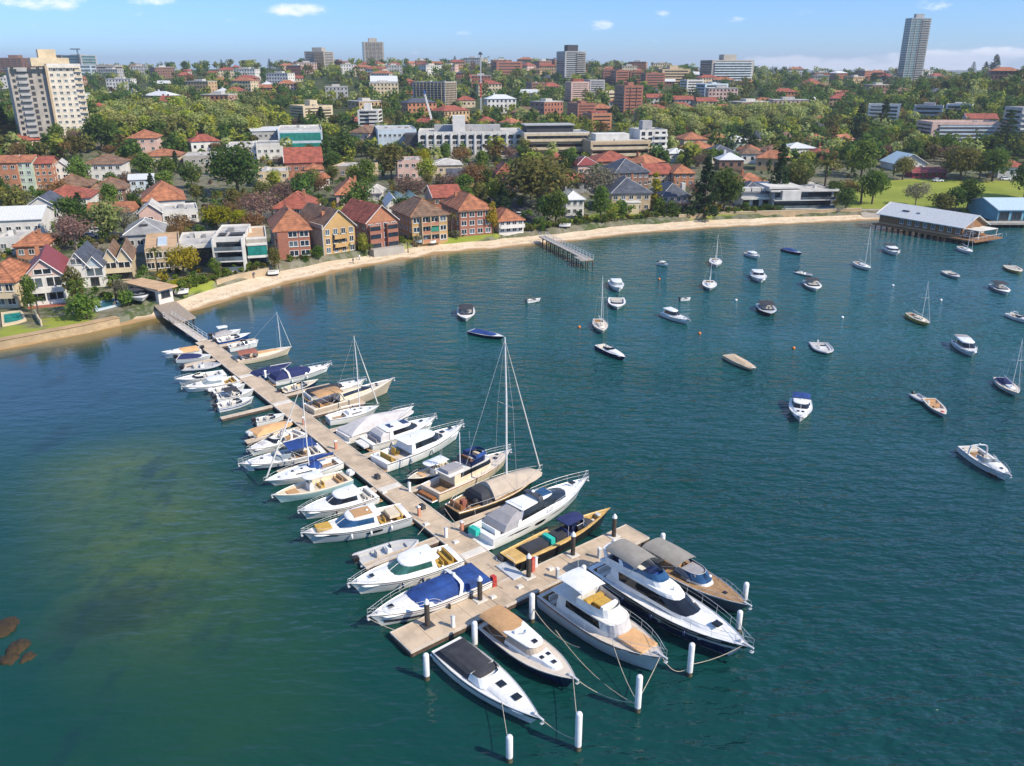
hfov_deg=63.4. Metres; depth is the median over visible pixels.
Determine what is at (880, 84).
house
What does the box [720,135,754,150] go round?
villa
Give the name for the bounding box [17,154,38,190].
block of flats
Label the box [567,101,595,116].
apartment block
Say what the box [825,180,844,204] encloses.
tree
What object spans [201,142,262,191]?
spreading tree
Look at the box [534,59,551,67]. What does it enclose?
house
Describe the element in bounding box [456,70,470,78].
house
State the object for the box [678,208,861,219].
retaining wall
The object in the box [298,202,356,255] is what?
block of flats
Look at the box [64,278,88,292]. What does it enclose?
palm tree
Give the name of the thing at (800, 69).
house
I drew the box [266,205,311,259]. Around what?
block of flats
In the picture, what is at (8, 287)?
window
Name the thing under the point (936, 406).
runabout
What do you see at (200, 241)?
flat roofed house
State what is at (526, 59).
house
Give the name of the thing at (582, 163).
villa
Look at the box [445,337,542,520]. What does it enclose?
sailing yacht
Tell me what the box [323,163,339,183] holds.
tree
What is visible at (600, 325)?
sailing yacht
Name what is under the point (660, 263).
runabout
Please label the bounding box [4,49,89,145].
concrete tower
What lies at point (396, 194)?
cottage
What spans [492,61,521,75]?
apartment block
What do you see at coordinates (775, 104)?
tree
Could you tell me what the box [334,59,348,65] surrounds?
apartment block
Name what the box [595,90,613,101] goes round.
apartment block
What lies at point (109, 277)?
palm tree
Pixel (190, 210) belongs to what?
terrace house
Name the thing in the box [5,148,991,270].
garden shrubs
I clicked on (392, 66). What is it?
house
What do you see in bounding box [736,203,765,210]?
hedge
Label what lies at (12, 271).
beach house
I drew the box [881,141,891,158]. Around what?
bare tree
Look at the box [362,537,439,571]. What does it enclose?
finger pontoon
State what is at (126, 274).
window
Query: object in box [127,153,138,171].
bare tree
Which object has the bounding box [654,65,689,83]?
apartment block
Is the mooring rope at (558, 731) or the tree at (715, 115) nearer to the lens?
the mooring rope at (558, 731)
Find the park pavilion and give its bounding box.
[905,167,948,177]
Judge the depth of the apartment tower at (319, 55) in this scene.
1110.98 m
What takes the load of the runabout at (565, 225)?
on the bank
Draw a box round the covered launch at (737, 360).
[722,354,755,370]
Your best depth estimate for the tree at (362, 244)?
227.67 m
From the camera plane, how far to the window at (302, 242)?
218.64 m
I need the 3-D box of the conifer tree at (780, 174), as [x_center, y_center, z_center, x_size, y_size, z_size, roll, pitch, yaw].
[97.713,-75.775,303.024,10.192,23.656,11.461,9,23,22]
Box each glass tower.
[61,54,97,64]
[80,65,96,77]
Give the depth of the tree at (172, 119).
447.68 m
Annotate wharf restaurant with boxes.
[872,202,1006,244]
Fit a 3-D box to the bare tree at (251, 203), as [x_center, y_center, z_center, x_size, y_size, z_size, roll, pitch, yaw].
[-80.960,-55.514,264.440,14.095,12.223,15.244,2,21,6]
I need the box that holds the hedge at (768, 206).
[761,203,785,209]
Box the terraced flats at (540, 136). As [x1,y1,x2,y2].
[518,123,589,157]
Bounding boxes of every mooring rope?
[534,609,578,647]
[538,715,574,738]
[555,630,634,703]
[579,681,634,702]
[613,645,634,697]
[642,655,660,692]
[694,644,744,663]
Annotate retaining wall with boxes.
[215,268,268,284]
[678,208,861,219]
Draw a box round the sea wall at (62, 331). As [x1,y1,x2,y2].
[0,316,119,348]
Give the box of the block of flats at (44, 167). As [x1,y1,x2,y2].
[33,156,58,189]
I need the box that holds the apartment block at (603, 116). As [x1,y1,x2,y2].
[583,111,611,129]
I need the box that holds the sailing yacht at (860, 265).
[852,227,870,269]
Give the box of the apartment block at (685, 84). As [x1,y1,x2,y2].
[680,79,703,95]
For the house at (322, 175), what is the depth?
332.03 m
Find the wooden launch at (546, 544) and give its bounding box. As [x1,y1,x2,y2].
[500,508,609,570]
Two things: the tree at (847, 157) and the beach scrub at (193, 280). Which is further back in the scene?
the tree at (847, 157)
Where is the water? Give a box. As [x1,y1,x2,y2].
[0,218,1023,765]
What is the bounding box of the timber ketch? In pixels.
[233,314,291,364]
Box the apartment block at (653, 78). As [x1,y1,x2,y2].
[641,72,664,88]
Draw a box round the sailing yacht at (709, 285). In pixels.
[702,262,716,290]
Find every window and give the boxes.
[0,299,5,305]
[4,284,14,291]
[7,297,16,304]
[18,249,24,254]
[27,277,43,288]
[28,249,34,254]
[31,293,45,301]
[32,268,51,275]
[45,276,61,287]
[48,291,65,299]
[69,259,82,265]
[85,267,103,276]
[90,277,99,285]
[106,262,116,268]
[108,273,118,279]
[117,261,130,267]
[119,268,133,278]
[137,240,143,245]
[145,252,154,258]
[147,262,155,269]
[155,251,162,258]
[156,262,163,268]
[195,250,202,257]
[201,249,212,257]
[288,231,296,237]
[289,241,298,246]
[290,250,298,255]
[299,231,308,236]
[300,240,309,246]
[301,249,309,255]
[325,229,329,235]
[326,247,330,253]
[349,235,353,241]
[413,218,419,223]
[413,227,419,232]
[423,217,428,222]
[431,216,437,221]
[440,216,445,221]
[440,225,446,230]
[440,234,446,239]
[461,212,466,217]
[461,221,466,225]
[461,229,466,234]
[469,212,474,216]
[469,220,474,225]
[469,228,474,233]
[477,211,482,216]
[477,219,482,224]
[485,227,490,232]
[625,599,648,614]
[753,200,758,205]
[998,212,1009,219]
[1011,212,1021,219]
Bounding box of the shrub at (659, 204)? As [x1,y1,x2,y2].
[650,196,666,212]
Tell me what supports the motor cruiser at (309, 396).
on the water
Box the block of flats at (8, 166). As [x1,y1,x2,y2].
[0,155,22,189]
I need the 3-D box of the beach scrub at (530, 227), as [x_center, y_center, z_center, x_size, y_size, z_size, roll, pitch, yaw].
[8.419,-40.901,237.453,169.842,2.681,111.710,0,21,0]
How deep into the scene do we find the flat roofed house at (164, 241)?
210.26 m
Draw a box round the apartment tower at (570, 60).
[556,45,585,79]
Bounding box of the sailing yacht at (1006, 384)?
[993,339,1022,395]
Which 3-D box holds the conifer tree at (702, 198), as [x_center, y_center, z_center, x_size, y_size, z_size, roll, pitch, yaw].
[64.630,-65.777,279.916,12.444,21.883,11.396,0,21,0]
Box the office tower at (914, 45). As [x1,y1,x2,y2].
[897,14,931,80]
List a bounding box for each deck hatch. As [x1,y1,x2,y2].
[489,594,496,599]
[516,584,523,588]
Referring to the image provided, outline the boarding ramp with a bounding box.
[495,556,524,580]
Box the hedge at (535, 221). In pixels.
[532,219,545,230]
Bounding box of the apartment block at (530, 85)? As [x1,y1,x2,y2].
[526,82,544,95]
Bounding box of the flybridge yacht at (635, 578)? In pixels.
[587,538,754,655]
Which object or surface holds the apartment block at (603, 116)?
on the ground
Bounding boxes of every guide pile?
[419,599,435,629]
[472,576,487,603]
[522,553,535,580]
[566,532,579,558]
[607,514,620,539]
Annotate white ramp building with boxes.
[370,76,397,81]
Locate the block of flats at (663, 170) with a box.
[640,163,671,184]
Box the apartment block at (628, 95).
[614,82,642,112]
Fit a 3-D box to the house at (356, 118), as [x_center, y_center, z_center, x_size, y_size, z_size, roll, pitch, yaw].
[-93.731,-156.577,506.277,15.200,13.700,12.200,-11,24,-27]
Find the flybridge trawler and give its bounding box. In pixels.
[536,566,667,670]
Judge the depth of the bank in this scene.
248.38 m
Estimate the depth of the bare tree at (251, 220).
243.60 m
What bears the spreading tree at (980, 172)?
on the ground
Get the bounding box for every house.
[0,75,8,88]
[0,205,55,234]
[0,258,30,308]
[7,135,40,145]
[21,244,69,308]
[27,190,65,222]
[66,240,107,287]
[82,76,87,84]
[87,201,138,224]
[98,68,124,78]
[103,237,136,280]
[105,77,136,92]
[122,217,167,252]
[131,64,148,74]
[144,232,181,270]
[145,90,179,100]
[150,66,174,77]
[155,80,172,89]
[159,94,169,103]
[161,202,199,225]
[176,231,216,265]
[177,71,192,80]
[184,79,217,95]
[187,132,219,151]
[200,91,237,101]
[217,67,233,78]
[225,86,246,93]
[231,76,258,91]
[234,67,260,79]
[235,74,259,86]
[259,84,277,94]
[266,71,294,82]
[278,63,292,70]
[278,79,296,89]
[286,64,306,74]
[287,171,330,189]
[295,75,303,81]
[296,61,316,73]
[325,84,347,99]
[340,63,355,73]
[344,115,357,127]
[347,98,381,116]
[353,64,370,76]
[365,65,387,75]
[368,80,398,98]
[371,69,393,75]
[385,63,401,74]
[400,96,436,116]
[405,61,414,66]
[406,78,412,85]
[415,59,428,65]
[417,115,438,123]
[418,63,441,75]
[423,184,460,208]
[430,104,469,122]
[432,61,443,64]
[442,63,458,73]
[446,168,481,186]
[449,59,464,66]
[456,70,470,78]
[456,94,474,107]
[463,56,482,67]
[471,73,490,86]
[476,79,501,95]
[477,115,496,123]
[484,93,515,113]
[491,58,511,69]
[499,116,521,126]
[511,105,539,121]
[517,57,531,62]
[519,89,539,100]
[522,62,535,70]
[529,67,541,74]
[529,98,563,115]
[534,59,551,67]
[539,63,555,74]
[542,74,552,81]
[545,81,559,88]
[547,58,555,64]
[564,173,594,192]
[596,102,611,112]
[621,64,636,70]
[628,60,647,70]
[629,152,665,164]
[634,103,668,122]
[645,94,665,103]
[651,62,670,68]
[665,79,675,84]
[666,100,691,107]
[673,96,693,106]
[694,97,717,107]
[695,74,717,82]
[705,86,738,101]
[712,76,733,84]
[713,150,744,169]
[728,98,768,107]
[734,169,766,181]
[736,144,762,163]
[746,130,763,146]
[755,147,789,170]
[768,97,808,104]
[769,87,797,96]
[783,131,790,140]
[787,66,803,74]
[804,78,818,82]
[809,143,837,161]
[811,71,829,78]
[812,74,829,82]
[826,93,846,105]
[829,70,847,79]
[832,133,853,140]
[844,75,864,85]
[855,69,872,80]
[863,82,889,96]
[873,69,885,75]
[878,73,891,80]
[892,86,909,95]
[928,72,944,77]
[987,66,1019,82]
[989,159,1021,177]
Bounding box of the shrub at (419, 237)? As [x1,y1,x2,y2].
[413,234,423,246]
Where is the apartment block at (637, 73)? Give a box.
[629,70,643,84]
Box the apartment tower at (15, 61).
[0,55,34,73]
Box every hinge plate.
[238,374,252,377]
[272,400,290,405]
[378,482,400,490]
[460,546,485,558]
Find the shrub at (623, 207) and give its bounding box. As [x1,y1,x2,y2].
[613,199,627,214]
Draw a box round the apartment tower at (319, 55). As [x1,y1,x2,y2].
[304,47,333,71]
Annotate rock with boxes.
[0,616,19,637]
[0,652,19,664]
[5,638,31,654]
[19,651,36,663]
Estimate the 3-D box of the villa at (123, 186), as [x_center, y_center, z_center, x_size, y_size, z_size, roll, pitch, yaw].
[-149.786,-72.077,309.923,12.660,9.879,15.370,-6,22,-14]
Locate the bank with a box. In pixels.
[0,208,961,336]
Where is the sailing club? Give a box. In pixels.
[968,197,1023,227]
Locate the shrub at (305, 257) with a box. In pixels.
[301,253,309,261]
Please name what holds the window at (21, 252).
in the cottage at (24, 248)
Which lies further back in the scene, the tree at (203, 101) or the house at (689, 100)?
the house at (689, 100)
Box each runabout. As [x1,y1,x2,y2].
[127,287,148,302]
[173,353,211,362]
[174,288,188,295]
[174,370,226,383]
[208,384,244,395]
[211,386,253,402]
[212,333,249,344]
[212,396,253,412]
[245,419,292,438]
[249,362,290,378]
[250,413,284,426]
[268,269,278,275]
[277,379,317,393]
[427,240,435,244]
[457,304,474,320]
[467,328,503,339]
[524,298,539,302]
[559,223,570,227]
[608,295,625,309]
[657,261,667,266]
[678,297,690,300]
[756,300,776,315]
[780,248,801,254]
[803,277,821,290]
[921,398,946,416]
[941,271,959,278]
[988,280,1010,294]
[1003,263,1022,273]
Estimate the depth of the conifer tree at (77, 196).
258.23 m
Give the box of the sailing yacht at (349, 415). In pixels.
[325,338,379,425]
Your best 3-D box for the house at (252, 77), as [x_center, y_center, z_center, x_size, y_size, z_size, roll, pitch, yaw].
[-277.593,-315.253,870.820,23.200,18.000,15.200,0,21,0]
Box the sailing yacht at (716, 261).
[709,236,721,266]
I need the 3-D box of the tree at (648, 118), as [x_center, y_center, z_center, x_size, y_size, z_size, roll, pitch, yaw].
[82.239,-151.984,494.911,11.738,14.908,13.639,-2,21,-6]
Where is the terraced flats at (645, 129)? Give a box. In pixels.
[629,120,667,157]
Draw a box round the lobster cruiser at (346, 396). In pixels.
[304,377,394,414]
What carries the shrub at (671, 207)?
on the ground
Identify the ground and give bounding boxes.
[0,66,1023,335]
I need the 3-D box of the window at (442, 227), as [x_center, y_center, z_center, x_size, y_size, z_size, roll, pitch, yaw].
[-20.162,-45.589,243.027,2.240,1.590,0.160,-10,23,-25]
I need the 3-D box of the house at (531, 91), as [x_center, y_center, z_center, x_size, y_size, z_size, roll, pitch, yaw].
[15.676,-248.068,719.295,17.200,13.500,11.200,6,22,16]
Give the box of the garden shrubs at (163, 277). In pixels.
[1,136,723,281]
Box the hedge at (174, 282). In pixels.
[166,275,192,287]
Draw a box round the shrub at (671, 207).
[661,200,681,213]
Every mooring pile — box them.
[423,652,429,680]
[471,621,477,647]
[506,734,512,763]
[529,593,534,622]
[575,711,582,751]
[634,674,642,713]
[686,642,694,676]
[735,610,742,633]
[742,582,748,600]
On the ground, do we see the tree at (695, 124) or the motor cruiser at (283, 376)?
the tree at (695, 124)
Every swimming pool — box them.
[1,310,26,326]
[94,298,120,311]
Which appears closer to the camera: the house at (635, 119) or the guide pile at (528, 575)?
the guide pile at (528, 575)
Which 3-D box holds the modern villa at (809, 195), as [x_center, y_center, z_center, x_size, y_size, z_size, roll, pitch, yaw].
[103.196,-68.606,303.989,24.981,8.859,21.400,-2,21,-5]
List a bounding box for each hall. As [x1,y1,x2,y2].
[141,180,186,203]
[282,147,322,175]
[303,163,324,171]
[879,151,928,170]
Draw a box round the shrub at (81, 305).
[62,286,101,318]
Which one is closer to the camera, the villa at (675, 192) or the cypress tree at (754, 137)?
the villa at (675, 192)
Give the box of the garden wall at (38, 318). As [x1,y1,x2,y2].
[34,310,42,325]
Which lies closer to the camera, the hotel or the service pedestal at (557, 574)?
the service pedestal at (557, 574)
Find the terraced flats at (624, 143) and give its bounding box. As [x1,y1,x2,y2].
[582,132,651,157]
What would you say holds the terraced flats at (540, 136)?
on the ground
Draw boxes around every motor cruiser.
[162,345,203,357]
[227,339,257,351]
[238,437,329,470]
[246,428,308,455]
[266,361,331,385]
[301,376,366,401]
[367,562,492,625]
[430,636,544,724]
[594,344,624,359]
[955,443,1011,479]
[1004,311,1023,322]
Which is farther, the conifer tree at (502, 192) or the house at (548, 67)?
the house at (548, 67)
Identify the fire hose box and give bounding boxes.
[490,574,496,586]
[531,557,534,571]
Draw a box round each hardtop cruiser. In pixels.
[181,374,242,391]
[297,484,382,518]
[300,503,414,543]
[347,544,464,593]
[355,413,437,451]
[370,420,464,472]
[608,278,623,291]
[659,307,689,323]
[744,251,759,258]
[750,269,766,282]
[789,392,812,421]
[882,243,899,255]
[950,334,977,356]
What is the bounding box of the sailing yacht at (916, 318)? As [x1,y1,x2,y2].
[905,281,929,325]
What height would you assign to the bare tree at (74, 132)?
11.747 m
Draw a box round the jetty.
[195,340,508,582]
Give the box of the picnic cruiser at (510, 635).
[477,605,579,686]
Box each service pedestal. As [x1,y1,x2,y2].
[407,481,410,491]
[417,505,420,515]
[444,527,447,537]
[450,615,454,627]
[460,521,463,531]
[534,556,537,567]
[555,567,559,578]
[597,547,601,558]
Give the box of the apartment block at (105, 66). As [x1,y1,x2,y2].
[96,64,122,71]
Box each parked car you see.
[82,232,98,237]
[932,178,943,181]
[999,176,1010,179]
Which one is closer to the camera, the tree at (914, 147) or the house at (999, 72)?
the tree at (914, 147)
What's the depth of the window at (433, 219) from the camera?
240.95 m
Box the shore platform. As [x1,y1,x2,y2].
[154,300,195,328]
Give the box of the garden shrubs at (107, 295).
[0,143,1019,299]
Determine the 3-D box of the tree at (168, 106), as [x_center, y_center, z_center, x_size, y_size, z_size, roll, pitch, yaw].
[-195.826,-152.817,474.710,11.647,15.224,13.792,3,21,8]
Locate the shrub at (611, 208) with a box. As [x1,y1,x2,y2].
[604,203,619,214]
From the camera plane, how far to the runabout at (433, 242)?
242.15 m
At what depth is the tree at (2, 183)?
303.29 m
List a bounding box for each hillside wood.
[0,56,1023,160]
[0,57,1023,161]
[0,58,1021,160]
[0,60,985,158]
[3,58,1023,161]
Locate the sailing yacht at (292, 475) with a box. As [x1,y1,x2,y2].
[263,384,343,485]
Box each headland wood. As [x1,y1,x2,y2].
[723,74,1023,150]
[773,90,1023,156]
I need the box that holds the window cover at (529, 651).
[505,636,544,655]
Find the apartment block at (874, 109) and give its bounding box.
[867,103,900,122]
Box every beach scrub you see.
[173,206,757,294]
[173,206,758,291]
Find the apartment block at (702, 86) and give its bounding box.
[696,82,727,96]
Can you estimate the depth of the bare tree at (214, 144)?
413.66 m
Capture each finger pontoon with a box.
[184,358,215,367]
[219,338,255,347]
[220,405,273,421]
[244,426,300,445]
[276,455,335,472]
[284,383,328,397]
[309,401,364,417]
[330,425,343,433]
[362,446,390,459]
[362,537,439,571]
[407,484,420,493]
[453,504,503,527]
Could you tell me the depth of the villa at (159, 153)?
384.27 m
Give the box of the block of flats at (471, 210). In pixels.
[439,190,493,236]
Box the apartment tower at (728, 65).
[699,54,753,81]
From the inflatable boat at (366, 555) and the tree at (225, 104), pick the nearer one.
the inflatable boat at (366, 555)
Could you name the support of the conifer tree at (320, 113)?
on the ground
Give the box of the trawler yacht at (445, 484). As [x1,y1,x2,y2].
[416,431,511,502]
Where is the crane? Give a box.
[423,90,431,119]
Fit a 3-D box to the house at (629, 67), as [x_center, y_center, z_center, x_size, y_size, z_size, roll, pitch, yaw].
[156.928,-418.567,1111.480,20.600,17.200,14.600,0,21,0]
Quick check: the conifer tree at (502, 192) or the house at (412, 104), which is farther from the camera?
the house at (412, 104)
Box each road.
[60,230,125,241]
[119,208,540,241]
[484,196,552,229]
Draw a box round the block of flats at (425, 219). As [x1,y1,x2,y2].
[389,196,449,245]
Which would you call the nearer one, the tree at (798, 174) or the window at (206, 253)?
the window at (206, 253)
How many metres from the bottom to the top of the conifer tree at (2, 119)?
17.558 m
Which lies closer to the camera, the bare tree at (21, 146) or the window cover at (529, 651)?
the window cover at (529, 651)
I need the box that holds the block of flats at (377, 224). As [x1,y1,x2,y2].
[340,198,404,256]
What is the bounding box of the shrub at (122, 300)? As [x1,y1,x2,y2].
[117,288,133,305]
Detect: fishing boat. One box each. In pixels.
[208,325,240,339]
[407,455,456,484]
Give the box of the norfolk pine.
[987,109,1023,155]
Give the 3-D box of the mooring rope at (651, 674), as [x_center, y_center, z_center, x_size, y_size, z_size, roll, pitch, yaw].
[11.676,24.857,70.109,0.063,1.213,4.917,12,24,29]
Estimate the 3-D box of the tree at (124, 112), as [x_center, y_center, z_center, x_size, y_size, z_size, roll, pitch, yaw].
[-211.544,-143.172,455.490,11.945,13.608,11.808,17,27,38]
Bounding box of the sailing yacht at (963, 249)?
[956,219,973,253]
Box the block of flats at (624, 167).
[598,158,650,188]
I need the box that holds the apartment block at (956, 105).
[946,102,973,111]
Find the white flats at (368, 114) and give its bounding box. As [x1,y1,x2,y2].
[357,103,382,126]
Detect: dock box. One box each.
[374,473,380,479]
[419,503,425,509]
[497,554,504,562]
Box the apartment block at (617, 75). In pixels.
[610,69,628,85]
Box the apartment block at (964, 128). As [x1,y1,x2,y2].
[916,120,1001,141]
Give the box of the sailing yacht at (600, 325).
[592,277,607,332]
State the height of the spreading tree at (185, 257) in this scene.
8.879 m
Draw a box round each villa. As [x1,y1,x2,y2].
[52,173,97,187]
[52,184,99,203]
[55,158,69,180]
[84,154,130,180]
[90,177,130,200]
[127,129,162,152]
[127,173,154,195]
[147,148,185,165]
[211,224,250,271]
[246,226,268,265]
[257,166,288,184]
[272,189,322,212]
[334,176,364,207]
[492,160,514,191]
[561,188,585,215]
[571,156,598,172]
[588,151,631,164]
[600,174,652,213]
[649,180,690,211]
[662,147,682,161]
[670,163,696,185]
[675,132,707,144]
[679,140,711,149]
[702,144,738,162]
[703,132,724,145]
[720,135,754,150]
[729,181,769,206]
[735,144,761,151]
[754,181,838,208]
[759,144,787,152]
[786,142,816,158]
[802,133,826,144]
[961,113,998,120]
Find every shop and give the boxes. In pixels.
[183,151,224,166]
[226,141,256,158]
[246,126,278,140]
[256,140,285,159]
[332,162,378,179]
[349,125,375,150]
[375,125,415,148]
[396,156,422,180]
[432,158,463,175]
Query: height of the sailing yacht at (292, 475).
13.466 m
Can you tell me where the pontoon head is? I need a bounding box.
[390,524,649,657]
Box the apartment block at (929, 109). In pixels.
[913,102,943,119]
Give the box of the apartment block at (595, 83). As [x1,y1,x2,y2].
[584,79,604,93]
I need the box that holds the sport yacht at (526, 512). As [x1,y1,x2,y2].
[467,470,588,549]
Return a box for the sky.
[0,0,1023,69]
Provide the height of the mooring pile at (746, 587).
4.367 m
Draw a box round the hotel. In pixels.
[404,115,522,158]
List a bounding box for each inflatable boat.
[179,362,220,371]
[351,539,418,567]
[793,270,811,275]
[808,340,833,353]
[908,391,929,402]
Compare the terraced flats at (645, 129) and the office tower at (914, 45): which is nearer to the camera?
the terraced flats at (645, 129)
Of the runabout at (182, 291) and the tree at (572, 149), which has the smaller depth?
the runabout at (182, 291)
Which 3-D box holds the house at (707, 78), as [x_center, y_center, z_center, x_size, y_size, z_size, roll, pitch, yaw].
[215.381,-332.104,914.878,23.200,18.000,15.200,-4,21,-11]
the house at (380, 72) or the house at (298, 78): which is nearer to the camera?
the house at (380, 72)
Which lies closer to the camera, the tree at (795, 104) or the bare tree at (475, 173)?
the bare tree at (475, 173)
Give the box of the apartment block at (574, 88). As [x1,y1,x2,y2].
[565,79,588,101]
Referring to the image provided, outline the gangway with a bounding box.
[162,311,207,341]
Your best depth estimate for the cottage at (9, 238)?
221.56 m
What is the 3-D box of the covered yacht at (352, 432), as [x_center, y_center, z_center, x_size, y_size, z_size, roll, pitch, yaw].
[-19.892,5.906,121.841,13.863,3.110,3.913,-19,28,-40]
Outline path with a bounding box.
[861,209,880,216]
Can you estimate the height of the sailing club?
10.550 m
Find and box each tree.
[0,107,10,132]
[0,174,10,189]
[0,184,31,205]
[3,140,29,154]
[17,274,37,312]
[26,296,45,316]
[36,190,44,197]
[39,178,69,191]
[46,123,65,137]
[49,195,92,241]
[49,211,95,250]
[59,265,84,296]
[61,131,86,158]
[63,128,83,148]
[63,156,91,179]
[64,149,69,162]
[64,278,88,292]
[74,192,88,223]
[82,200,123,242]
[83,113,115,150]
[95,105,109,112]
[96,107,121,122]
[97,182,121,201]
[98,112,111,125]
[102,144,116,153]
[102,171,121,179]
[102,274,122,300]
[105,100,119,108]
[105,113,124,127]
[111,100,131,113]
[111,279,128,296]
[112,206,140,236]
[116,97,138,107]
[116,110,128,125]
[116,170,131,181]
[118,113,140,133]
[124,192,141,210]
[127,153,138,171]
[128,105,142,114]
[128,105,145,116]
[128,152,155,172]
[135,115,156,130]
[138,97,161,111]
[143,109,158,115]
[145,173,153,189]
[146,246,161,274]
[147,103,162,112]
[148,111,168,129]
[152,155,179,179]
[154,170,173,185]
[156,108,176,120]
[160,102,177,115]
[163,244,201,275]
[165,113,181,124]
[165,213,195,228]
[166,95,188,111]
[167,224,191,236]
[171,151,180,172]
[174,105,191,113]
[175,109,194,127]
[177,160,202,183]
[183,100,196,108]
[185,112,203,132]
[187,182,201,202]
[188,102,205,114]
[192,96,214,111]
[195,110,206,133]
[197,204,231,229]
[199,186,207,208]
[200,114,216,130]
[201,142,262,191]
[202,105,229,125]
[208,257,220,274]
[210,141,221,148]
[212,114,233,130]
[214,99,238,111]
[223,187,241,202]
[224,202,241,213]
[226,110,236,117]
[227,113,248,133]
[229,191,264,216]
[229,209,248,223]
[233,190,279,223]
[235,106,254,129]
[235,211,264,225]
[237,104,255,111]
[243,96,268,110]
[243,116,262,131]
[247,111,269,125]
[250,177,270,196]
[255,105,271,126]
[265,169,280,185]
[265,181,296,201]
[267,244,279,269]
[272,155,283,165]
[272,179,291,193]
[287,170,317,195]
[292,117,303,124]
[296,113,304,124]
[304,168,321,190]
[308,176,331,193]
[312,245,323,260]
[316,106,325,123]
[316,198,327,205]
[321,131,332,167]
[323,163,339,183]
[328,129,355,156]
[328,151,341,164]
[330,115,337,123]
[340,179,378,203]
[345,163,359,181]
[347,122,360,133]
[355,138,365,155]
[355,158,378,187]
[356,232,368,252]
[373,143,406,179]
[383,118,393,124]
[388,173,423,191]
[391,195,409,204]
[399,177,428,195]
[415,148,429,160]
[415,158,437,177]
[421,173,432,184]
[432,171,458,184]
[440,142,450,157]
[447,213,458,236]
[449,145,470,162]
[454,162,494,183]
[454,173,473,190]
[463,187,473,194]
[468,183,487,200]
[471,150,490,167]
[479,167,492,185]
[480,178,501,203]
[486,201,497,233]
[488,153,581,207]
[494,184,511,209]
[502,146,517,157]
[518,151,546,198]
[534,195,552,219]
[544,149,555,163]
[544,189,568,221]
[557,149,579,168]
[566,146,578,157]
[573,161,619,204]
[591,185,612,215]
[633,102,656,119]
[644,116,657,126]
[648,104,660,117]
[650,171,662,210]
[652,113,671,128]
[654,108,674,120]
[659,120,678,136]
[664,102,681,122]
[666,138,673,148]
[671,116,687,128]
[674,154,691,165]
[679,103,689,113]
[679,111,701,130]
[680,148,691,169]
[684,155,720,218]
[685,107,700,118]
[686,180,707,196]
[688,120,705,131]
[692,152,706,166]
[693,101,711,118]
[699,116,712,129]
[703,110,727,130]
[704,103,716,112]
[712,165,745,211]
[713,105,726,114]
[715,119,731,131]
[721,101,739,121]
[727,116,743,125]
[727,171,741,205]
[730,109,753,124]
[734,102,744,108]
[740,123,752,143]
[743,118,763,133]
[745,102,768,118]
[748,134,758,145]
[754,116,771,131]
[756,107,783,126]
[759,101,775,115]
[766,158,771,174]
[768,143,790,183]
[771,102,785,113]
[771,116,790,130]
[776,100,796,115]
[783,116,797,128]
[783,157,814,184]
[785,106,811,124]
[788,102,802,109]
[797,115,819,129]
[800,158,815,177]
[802,99,825,118]
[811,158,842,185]
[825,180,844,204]
[836,186,857,207]
[840,178,860,193]
[843,148,859,173]
[848,140,880,176]
[849,103,867,136]
[852,117,863,141]
[853,175,871,203]
[857,169,891,203]
[866,129,877,137]
[878,99,892,134]
[881,125,901,140]
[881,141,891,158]
[891,156,917,179]
[897,128,921,143]
[902,138,926,157]
[902,180,933,204]
[926,192,958,209]
[927,136,942,158]
[927,144,943,161]
[939,144,985,179]
[942,145,957,156]
[943,109,949,119]
[947,186,969,210]
[959,177,985,211]
[971,152,993,178]
[975,147,1013,181]
[977,139,997,168]
[988,54,1000,69]
[1010,161,1023,196]
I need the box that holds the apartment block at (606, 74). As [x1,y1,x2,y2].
[602,68,614,84]
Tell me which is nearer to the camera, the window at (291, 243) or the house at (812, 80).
the window at (291, 243)
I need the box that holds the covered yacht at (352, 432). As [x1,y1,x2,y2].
[336,403,413,443]
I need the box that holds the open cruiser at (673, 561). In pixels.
[641,537,751,612]
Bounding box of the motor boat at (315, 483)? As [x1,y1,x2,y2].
[271,469,354,502]
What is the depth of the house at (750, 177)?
323.81 m
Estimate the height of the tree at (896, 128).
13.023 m
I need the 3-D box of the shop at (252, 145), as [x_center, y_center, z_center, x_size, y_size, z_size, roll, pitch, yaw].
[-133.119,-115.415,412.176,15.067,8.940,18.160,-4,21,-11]
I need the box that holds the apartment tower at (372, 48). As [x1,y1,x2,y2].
[362,38,383,65]
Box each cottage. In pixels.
[0,229,33,254]
[11,229,56,259]
[137,198,163,221]
[368,184,386,200]
[382,192,397,212]
[393,191,405,198]
[405,189,415,198]
[493,206,525,235]
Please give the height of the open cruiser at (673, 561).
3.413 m
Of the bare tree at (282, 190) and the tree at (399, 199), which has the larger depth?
the bare tree at (282, 190)
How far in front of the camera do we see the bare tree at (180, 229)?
234.71 m
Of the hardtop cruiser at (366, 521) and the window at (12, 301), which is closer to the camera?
the hardtop cruiser at (366, 521)
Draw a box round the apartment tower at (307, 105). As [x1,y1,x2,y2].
[290,100,332,123]
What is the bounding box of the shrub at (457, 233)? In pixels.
[452,230,459,238]
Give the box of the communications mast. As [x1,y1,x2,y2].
[478,52,482,113]
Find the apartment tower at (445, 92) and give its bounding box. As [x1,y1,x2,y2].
[412,81,456,104]
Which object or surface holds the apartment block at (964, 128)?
on the ground
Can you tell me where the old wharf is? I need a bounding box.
[539,232,593,267]
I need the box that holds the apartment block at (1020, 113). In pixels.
[1000,106,1023,139]

